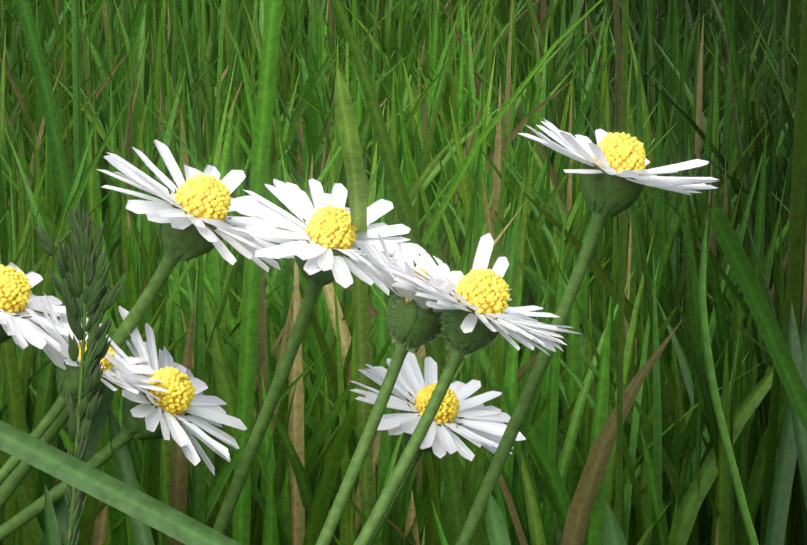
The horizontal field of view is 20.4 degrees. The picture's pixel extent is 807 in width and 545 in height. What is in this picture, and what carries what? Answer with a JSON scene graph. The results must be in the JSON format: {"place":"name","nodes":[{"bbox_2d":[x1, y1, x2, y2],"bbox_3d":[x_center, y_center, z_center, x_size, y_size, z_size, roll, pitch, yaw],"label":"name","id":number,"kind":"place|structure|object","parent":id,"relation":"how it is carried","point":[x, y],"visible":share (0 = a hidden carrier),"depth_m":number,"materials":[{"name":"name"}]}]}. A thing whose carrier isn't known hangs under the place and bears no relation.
{"place":"outdoors","nodes":[
{"label":"outdoors","id":0,"kind":"place"},
{"bbox_2d":[0,0,800,49],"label":"lawn","id":1,"kind":"structure","parent":0,"point":[363,9],"depth_m":1.30,"materials":[{"name":"green plant"}]},
{"bbox_2d":[0,0,806,544],"bbox_3d":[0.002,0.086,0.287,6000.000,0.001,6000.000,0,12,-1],"label":"ground","id":2,"kind":"structure","parent":0,"point":[559,450],"depth_m":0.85,"materials":[{"name":"green plant"}]},
{"bbox_2d":[0,262,87,369],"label":"daisy","id":3,"kind":"object","parent":2,"relation":"on","point":[18,324],"visible":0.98,"depth_m":0.30,"materials":[{"name":"white plant"}]},
{"bbox_2d":[0,293,167,484],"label":"daisy","id":4,"kind":"object","parent":2,"relation":"on","point":[67,378],"visible":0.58,"depth_m":0.30,"materials":[{"name":"white plant"}]},
{"bbox_2d":[0,306,246,541],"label":"daisy","id":5,"kind":"object","parent":2,"relation":"on","point":[181,408],"visible":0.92,"depth_m":0.30,"materials":[{"name":"white plant"}]},
{"bbox_2d":[0,140,293,510],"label":"daisy","id":6,"kind":"object","parent":2,"relation":"on","point":[190,218],"visible":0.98,"depth_m":0.30,"materials":[{"name":"white plant"}]},
{"bbox_2d":[213,179,425,533],"bbox_3d":[-0.019,0.036,0.305,0.045,0.096,0.027,3,12,12],"label":"daisy","id":7,"kind":"object","parent":2,"relation":"on","point":[325,235],"visible":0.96,"depth_m":0.30,"materials":[{"name":"white plant"}]},
{"bbox_2d":[316,232,510,544],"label":"daisy","id":8,"kind":"object","parent":2,"relation":"on","point":[413,321],"visible":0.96,"depth_m":0.27,"materials":[{"name":"green plant"}]},
{"bbox_2d":[119,499,717,544],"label":"lawn","id":9,"kind":"structure","parent":2,"relation":"on","point":[443,540],"depth_m":0.33,"materials":[{"name":"green plant"}]},
{"bbox_2d":[34,203,122,544],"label":"seed head grass","id":10,"kind":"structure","parent":9,"relation":"on","point":[86,276],"depth_m":0.26,"materials":[{"name":"green plant"}]},
{"bbox_2d":[350,352,525,544],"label":"daisy","id":11,"kind":"object","parent":2,"relation":"on","point":[468,418],"visible":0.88,"depth_m":0.30,"materials":[{"name":"white plant"}]},
{"bbox_2d":[354,233,580,544],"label":"daisy","id":12,"kind":"object","parent":2,"relation":"on","point":[478,313],"visible":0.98,"depth_m":0.26,"materials":[{"name":"white plant"}]},
{"bbox_2d":[456,119,718,544],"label":"daisy","id":13,"kind":"object","parent":2,"relation":"on","point":[616,176],"visible":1,"depth_m":0.28,"materials":[{"name":"green plant"}]},
{"bbox_2d":[0,66,806,544],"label":"grass","id":14,"kind":"structure","parent":0,"point":[124,494],"depth_m":0.28,"materials":[{"name":"green plant"}]},
{"bbox_2d":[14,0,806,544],"bbox_3d":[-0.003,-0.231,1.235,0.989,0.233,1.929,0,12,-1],"label":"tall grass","id":15,"kind":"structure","parent":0,"point":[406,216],"depth_m":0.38,"materials":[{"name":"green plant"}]}
]}

